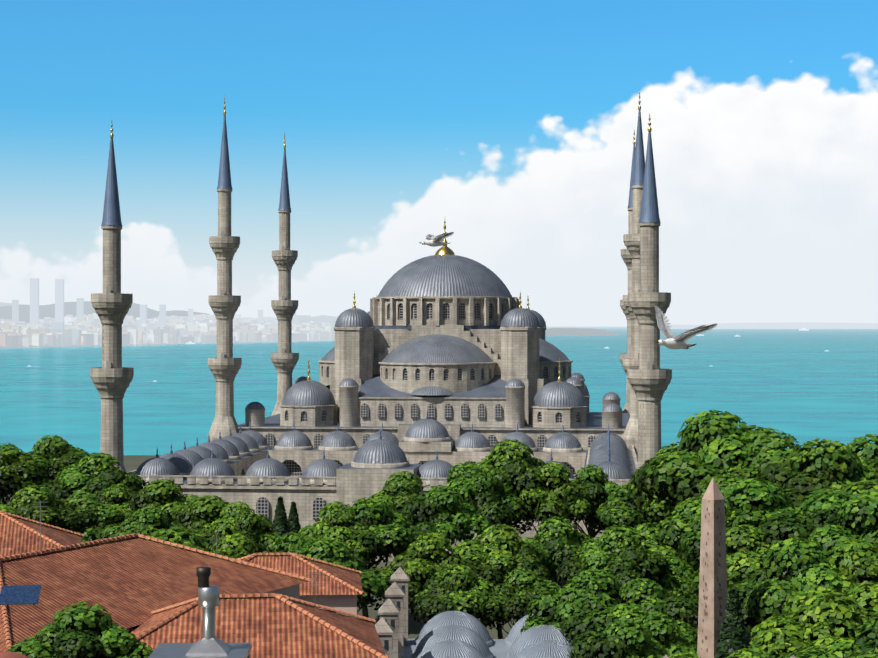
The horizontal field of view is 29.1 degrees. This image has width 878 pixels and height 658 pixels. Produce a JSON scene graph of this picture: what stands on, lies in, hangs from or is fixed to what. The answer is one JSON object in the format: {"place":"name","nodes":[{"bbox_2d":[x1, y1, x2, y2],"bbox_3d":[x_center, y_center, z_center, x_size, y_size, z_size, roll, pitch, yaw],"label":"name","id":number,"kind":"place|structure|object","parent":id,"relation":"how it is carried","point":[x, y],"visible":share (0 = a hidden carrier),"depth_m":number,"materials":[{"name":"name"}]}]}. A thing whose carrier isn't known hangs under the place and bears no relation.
{"place":"outdoors","nodes":[
{"label":"outdoors","id":0,"kind":"place"},
{"bbox_2d":[0,511,83,559],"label":"tiled roof","id":1,"kind":"structure","parent":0,"point":[18,535],"depth_m":121.48,"materials":[{"name":"tile"}]},
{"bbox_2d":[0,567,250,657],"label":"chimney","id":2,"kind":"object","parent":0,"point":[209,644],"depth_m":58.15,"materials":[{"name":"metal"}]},
{"bbox_2d":[0,533,309,651],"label":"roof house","id":3,"kind":"structure","parent":0,"point":[131,581],"depth_m":93.67,"materials":[{"name":"tile"}]},
{"bbox_2d":[0,501,324,608],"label":"roof clutter","id":4,"kind":"object","parent":3,"relation":"on","point":[18,594],"visible":0.92,"depth_m":78.26,"materials":[{"name":"metal"}]},
{"bbox_2d":[129,593,388,657],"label":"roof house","id":5,"kind":"structure","parent":3,"relation":"attached to","point":[273,625],"depth_m":86.05,"materials":[{"name":"tile"}]},
{"bbox_2d":[90,90,672,560],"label":"mosque","id":6,"kind":"structure","parent":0,"point":[440,364],"depth_m":285.50,"materials":[{"name":"stone"}]},
{"bbox_2d":[1,455,863,648],"bbox_3d":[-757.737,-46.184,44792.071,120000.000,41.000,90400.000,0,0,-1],"label":"ground","id":7,"kind":"structure","parent":0,"point":[133,462],"depth_m":177.26,"materials":[{"name":"green plant"}]},
{"bbox_2d":[0,443,51,503],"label":"tree","id":8,"kind":"object","parent":7,"relation":"on","point":[20,471],"visible":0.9,"depth_m":209.45,"materials":[{"name":"green plant"}]},
{"bbox_2d":[0,485,84,533],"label":"tree","id":9,"kind":"object","parent":7,"relation":"on","point":[56,513],"visible":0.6,"depth_m":180.73,"materials":[{"name":"green plant"}]},
{"bbox_2d":[26,435,88,479],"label":"tree","id":10,"kind":"object","parent":7,"relation":"on","point":[57,453],"visible":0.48,"depth_m":217.32,"materials":[{"name":"green plant"}]},
{"bbox_2d":[6,601,153,657],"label":"tree","id":11,"kind":"object","parent":7,"relation":"on","point":[80,630],"visible":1,"depth_m":75.12,"materials":[{"name":"green plant"}]},
{"bbox_2d":[40,452,145,502],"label":"tree","id":12,"kind":"object","parent":7,"relation":"on","point":[97,474],"visible":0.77,"depth_m":205.40,"materials":[{"name":"green plant"}]},
{"bbox_2d":[64,492,123,543],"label":"tree","id":13,"kind":"object","parent":7,"relation":"on","point":[97,516],"visible":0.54,"depth_m":183.52,"materials":[{"name":"green plant"}]},
{"bbox_2d":[100,484,141,512],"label":"tree","id":14,"kind":"object","parent":7,"relation":"on","point":[117,496],"visible":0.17,"depth_m":192.63,"materials":[{"name":"green plant"}]},
{"bbox_2d":[96,506,189,542],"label":"tree","id":15,"kind":"object","parent":7,"relation":"on","point":[145,523],"visible":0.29,"depth_m":166.92,"materials":[{"name":"green plant"}]},
{"bbox_2d":[120,479,200,524],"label":"tree","id":16,"kind":"object","parent":7,"relation":"on","point":[169,498],"visible":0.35,"depth_m":187.66,"materials":[{"name":"green plant"}]},
{"bbox_2d":[148,526,209,554],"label":"tree","id":17,"kind":"object","parent":7,"relation":"on","point":[174,536],"visible":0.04,"depth_m":130.04,"materials":[{"name":"green plant"}]},
{"bbox_2d":[173,495,228,536],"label":"tree","id":18,"kind":"object","parent":7,"relation":"on","point":[197,515],"visible":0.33,"depth_m":171.90,"materials":[{"name":"green plant"}]},
{"bbox_2d":[209,533,260,560],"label":"tree","id":19,"kind":"object","parent":7,"relation":"on","point":[232,546],"visible":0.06,"depth_m":137.57,"materials":[{"name":"green plant"}]},
{"bbox_2d":[195,501,282,552],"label":"tree","id":20,"kind":"object","parent":7,"relation":"on","point":[242,519],"visible":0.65,"depth_m":168.31,"materials":[{"name":"green plant"}]},
{"bbox_2d":[271,496,290,542],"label":"cypress","id":21,"kind":"object","parent":7,"relation":"on","point":[280,523],"visible":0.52,"depth_m":197.70,"materials":[{"name":"green plant"}]},
{"bbox_2d":[288,502,300,533],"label":"cypress","id":22,"kind":"object","parent":7,"relation":"on","point":[294,525],"visible":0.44,"depth_m":200.80,"materials":[{"name":"green plant"}]},
{"bbox_2d":[260,532,330,554],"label":"tree","id":23,"kind":"object","parent":7,"relation":"on","point":[296,543],"visible":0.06,"depth_m":147.43,"materials":[{"name":"green plant"}]},
{"bbox_2d":[233,552,364,617],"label":"house","id":24,"kind":"structure","parent":7,"relation":"on","point":[339,588],"depth_m":121.10,"materials":[{"name":"tile"}]},
{"bbox_2d":[296,501,392,570],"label":"tree","id":25,"kind":"object","parent":7,"relation":"on","point":[336,518],"visible":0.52,"depth_m":165.04,"materials":[{"name":"green plant"}]},
{"bbox_2d":[298,536,391,612],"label":"tree","id":26,"kind":"object","parent":7,"relation":"on","point":[375,583],"visible":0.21,"depth_m":136.94,"materials":[{"name":"green plant"}]},
{"bbox_2d":[336,497,428,621],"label":"tree","id":27,"kind":"object","parent":7,"relation":"on","point":[389,529],"visible":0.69,"depth_m":165.72,"materials":[{"name":"green plant"}]},
{"bbox_2d":[363,471,429,557],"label":"tree","id":28,"kind":"object","parent":7,"relation":"on","point":[398,492],"visible":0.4,"depth_m":182.91,"materials":[{"name":"green plant"}]},
{"bbox_2d":[378,533,466,624],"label":"tree","id":29,"kind":"object","parent":7,"relation":"on","point":[421,562],"visible":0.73,"depth_m":146.67,"materials":[{"name":"green plant"}]},
{"bbox_2d":[400,486,490,553],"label":"tree","id":30,"kind":"object","parent":7,"relation":"on","point":[443,513],"visible":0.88,"depth_m":174.14,"materials":[{"name":"green plant"}]},
{"bbox_2d":[410,564,510,629],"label":"tree","id":31,"kind":"object","parent":7,"relation":"on","point":[457,587],"visible":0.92,"depth_m":138.62,"materials":[{"name":"green plant"}]},
{"bbox_2d":[425,461,525,544],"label":"tree","id":32,"kind":"object","parent":7,"relation":"on","point":[477,489],"visible":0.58,"depth_m":186.37,"materials":[{"name":"green plant"}]},
{"bbox_2d":[375,567,580,657],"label":"domed building","id":33,"kind":"structure","parent":7,"relation":"on","point":[453,634],"depth_m":123.09,"materials":[{"name":"stone"}]},
{"bbox_2d":[451,524,550,638],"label":"tree","id":34,"kind":"object","parent":7,"relation":"on","point":[492,554],"visible":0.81,"depth_m":149.05,"materials":[{"name":"green plant"}]},
{"bbox_2d":[474,439,553,578],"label":"tree","id":35,"kind":"object","parent":7,"relation":"on","point":[513,468],"visible":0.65,"depth_m":191.81,"materials":[{"name":"green plant"}]},
{"bbox_2d":[480,568,561,633],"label":"tree","id":36,"kind":"object","parent":7,"relation":"on","point":[516,592],"visible":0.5,"depth_m":139.03,"materials":[{"name":"green plant"}]},
{"bbox_2d":[506,462,590,584],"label":"tree","id":37,"kind":"object","parent":7,"relation":"on","point":[561,495],"visible":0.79,"depth_m":189.65,"materials":[{"name":"green plant"}]},
{"bbox_2d":[520,516,592,585],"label":"tree","id":38,"kind":"object","parent":7,"relation":"on","point":[556,540],"visible":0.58,"depth_m":154.91,"materials":[{"name":"green plant"}]},
{"bbox_2d":[520,567,642,644],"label":"tree","id":39,"kind":"object","parent":7,"relation":"on","point":[582,603],"visible":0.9,"depth_m":125.05,"materials":[{"name":"green plant"}]},
{"bbox_2d":[559,464,620,537],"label":"tree","id":40,"kind":"object","parent":7,"relation":"on","point":[595,483],"visible":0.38,"depth_m":197.17,"materials":[{"name":"green plant"}]},
{"bbox_2d":[555,524,668,591],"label":"tree","id":41,"kind":"object","parent":7,"relation":"on","point":[621,554],"visible":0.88,"depth_m":146.92,"materials":[{"name":"green plant"}]},
{"bbox_2d":[567,618,672,657],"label":"tree","id":42,"kind":"object","parent":7,"relation":"on","point":[623,639],"visible":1,"depth_m":109.21,"materials":[{"name":"green plant"}]},
{"bbox_2d":[585,483,671,533],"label":"tree","id":43,"kind":"object","parent":7,"relation":"on","point":[617,507],"visible":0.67,"depth_m":192.17,"materials":[{"name":"green plant"}]},
{"bbox_2d":[593,578,698,651],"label":"tree","id":44,"kind":"object","parent":7,"relation":"on","point":[654,599],"visible":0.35,"depth_m":123.62,"materials":[{"name":"green plant"}]},
{"bbox_2d":[626,441,681,524],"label":"tree","id":45,"kind":"object","parent":7,"relation":"on","point":[652,508],"visible":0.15,"depth_m":183.25,"materials":[{"name":"green plant"}]},
{"bbox_2d":[632,522,699,571],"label":"tree","id":46,"kind":"object","parent":7,"relation":"on","point":[649,537],"visible":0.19,"depth_m":157.47,"materials":[{"name":"green plant"}]},
{"bbox_2d":[638,612,697,655],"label":"tree","id":47,"kind":"object","parent":7,"relation":"on","point":[673,643],"visible":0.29,"depth_m":115.20,"materials":[{"name":"green plant"}]},
{"bbox_2d":[642,556,699,619],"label":"tree","id":48,"kind":"object","parent":7,"relation":"on","point":[677,581],"visible":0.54,"depth_m":148.61,"materials":[{"name":"green plant"}]},
{"bbox_2d":[669,652,700,657],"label":"tree","id":49,"kind":"object","parent":7,"relation":"on","point":[682,655],"visible":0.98,"depth_m":98.76,"materials":[{"name":"green plant"}]},
{"bbox_2d":[655,473,751,559],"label":"tree","id":50,"kind":"object","parent":7,"relation":"on","point":[681,524],"visible":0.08,"depth_m":157.58,"materials":[{"name":"green plant"}]},
{"bbox_2d":[635,409,774,505],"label":"tree","id":51,"kind":"object","parent":7,"relation":"on","point":[679,473],"visible":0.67,"depth_m":167.56,"materials":[{"name":"green plant"}]},
{"bbox_2d":[697,478,726,657],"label":"obelisk","id":52,"kind":"object","parent":7,"relation":"on","point":[712,590],"visible":0.85,"depth_m":114.38,"materials":[{"name":"stone"}]},
{"bbox_2d":[715,587,751,657],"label":"cypress","id":53,"kind":"object","parent":7,"relation":"on","point":[733,634],"visible":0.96,"depth_m":98.39,"materials":[{"name":"green plant"}]},
{"bbox_2d":[691,524,784,637],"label":"tree","id":54,"kind":"object","parent":7,"relation":"on","point":[751,554],"visible":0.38,"depth_m":139.66,"materials":[{"name":"green plant"}]},
{"bbox_2d":[677,478,799,570],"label":"tree","id":55,"kind":"object","parent":7,"relation":"on","point":[749,504],"visible":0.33,"depth_m":146.90,"materials":[{"name":"green plant"}]},
{"bbox_2d":[690,427,800,497],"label":"tree","id":56,"kind":"object","parent":7,"relation":"on","point":[772,448],"visible":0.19,"depth_m":164.91,"materials":[{"name":"green plant"}]},
{"bbox_2d":[726,648,774,657],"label":"tree","id":57,"kind":"object","parent":7,"relation":"on","point":[749,653],"visible":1,"depth_m":95.06,"materials":[{"name":"green plant"}]},
{"bbox_2d":[726,489,859,569],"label":"tree","id":58,"kind":"object","parent":7,"relation":"on","point":[801,522],"visible":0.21,"depth_m":141.16,"materials":[{"name":"green plant"}]},
{"bbox_2d":[727,536,873,632],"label":"tree","id":59,"kind":"object","parent":7,"relation":"on","point":[789,569],"visible":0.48,"depth_m":119.02,"materials":[{"name":"green plant"}]},
{"bbox_2d":[749,585,855,656],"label":"tree","id":60,"kind":"object","parent":7,"relation":"on","point":[797,600],"depth_m":106.05,"materials":[{"name":"green plant"}]},
{"bbox_2d":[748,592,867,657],"bbox_3d":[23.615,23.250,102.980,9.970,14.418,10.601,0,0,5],"label":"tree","id":61,"kind":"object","parent":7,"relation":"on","point":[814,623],"visible":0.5,"depth_m":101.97,"materials":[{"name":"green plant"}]},
{"bbox_2d":[779,648,839,657],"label":"tree","id":62,"kind":"object","parent":7,"relation":"on","point":[809,654],"visible":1,"depth_m":90.56,"materials":[{"name":"green plant"}]},
{"bbox_2d":[755,438,877,508],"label":"tree","id":63,"kind":"object","parent":7,"relation":"on","point":[808,469],"visible":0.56,"depth_m":155.92,"materials":[{"name":"green plant"}]},
{"bbox_2d":[797,539,877,620],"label":"tree","id":64,"kind":"object","parent":7,"relation":"on","point":[860,576],"visible":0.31,"depth_m":117.61,"materials":[{"name":"green plant"}]},
{"bbox_2d":[806,491,877,553],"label":"tree","id":65,"kind":"object","parent":7,"relation":"on","point":[860,515],"visible":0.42,"depth_m":136.92,"materials":[{"name":"green plant"}]},
{"bbox_2d":[822,611,877,657],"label":"tree","id":66,"kind":"object","parent":7,"relation":"on","point":[867,644],"visible":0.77,"depth_m":98.33,"materials":[{"name":"green plant"}]},
{"bbox_2d":[847,434,877,480],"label":"tree","id":67,"kind":"object","parent":7,"relation":"on","point":[870,456],"visible":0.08,"depth_m":162.99,"materials":[{"name":"green plant"}]},
{"bbox_2d":[856,653,877,657],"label":"tree","id":68,"kind":"object","parent":7,"relation":"on","point":[870,655],"visible":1,"depth_m":88.54,"materials":[{"name":"green plant"}]},
{"bbox_2d":[863,472,877,488],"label":"tree","id":69,"kind":"object","parent":7,"relation":"on","point":[876,476],"visible":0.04,"depth_m":157.10,"materials":[{"name":"green plant"}]},
{"bbox_2d":[419,232,453,246],"bbox_3d":[0.056,-2.350,44.528,1.025,0.379,1.404,0,0,-56],"label":"seagull","id":70,"kind":"object","parent":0,"point":[432,241],"visible":1,"depth_m":44.35,"materials":[{"name":"white"}]},
{"bbox_2d":[0,326,877,454],"bbox_3d":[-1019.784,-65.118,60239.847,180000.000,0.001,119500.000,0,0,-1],"label":"sea","id":71,"kind":"structure","parent":0,"point":[801,387],"depth_m":1900.56,"materials":[{"name":"teal liquid"}]},
{"bbox_2d":[0,278,337,347],"bbox_3d":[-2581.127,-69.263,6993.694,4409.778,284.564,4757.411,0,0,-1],"label":"city skyline","id":72,"kind":"structure","parent":71,"relation":"on","point":[82,329],"depth_m":6603.36},
{"bbox_2d":[27,328,826,380],"bbox_3d":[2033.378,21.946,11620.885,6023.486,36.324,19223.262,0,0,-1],"label":"boats","id":73,"kind":"object","parent":71,"relation":"on","point":[802,329],"visible":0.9,"depth_m":10254.91,"materials":[{"name":"white"}]},
{"bbox_2d":[0,301,877,335],"bbox_3d":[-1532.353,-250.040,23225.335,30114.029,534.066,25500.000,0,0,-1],"label":"hills","id":74,"kind":"structure","parent":0,"point":[45,310],"depth_m":14264.07,"materials":[{"name":"grey"}]},
{"bbox_2d":[0,0,877,325],"label":"sky","id":75,"kind":"structure","parent":0,"point":[511,124],"materials":[{"name":"blue"}]},
{"bbox_2d":[655,306,717,348],"bbox_3d":[4.161,-0.029,28.560,1.237,0.749,0.916,0,0,20],"label":"seagull","id":76,"kind":"object","parent":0,"point":[672,341],"visible":1,"depth_m":28.47,"materials":[{"name":"white"}]}
]}

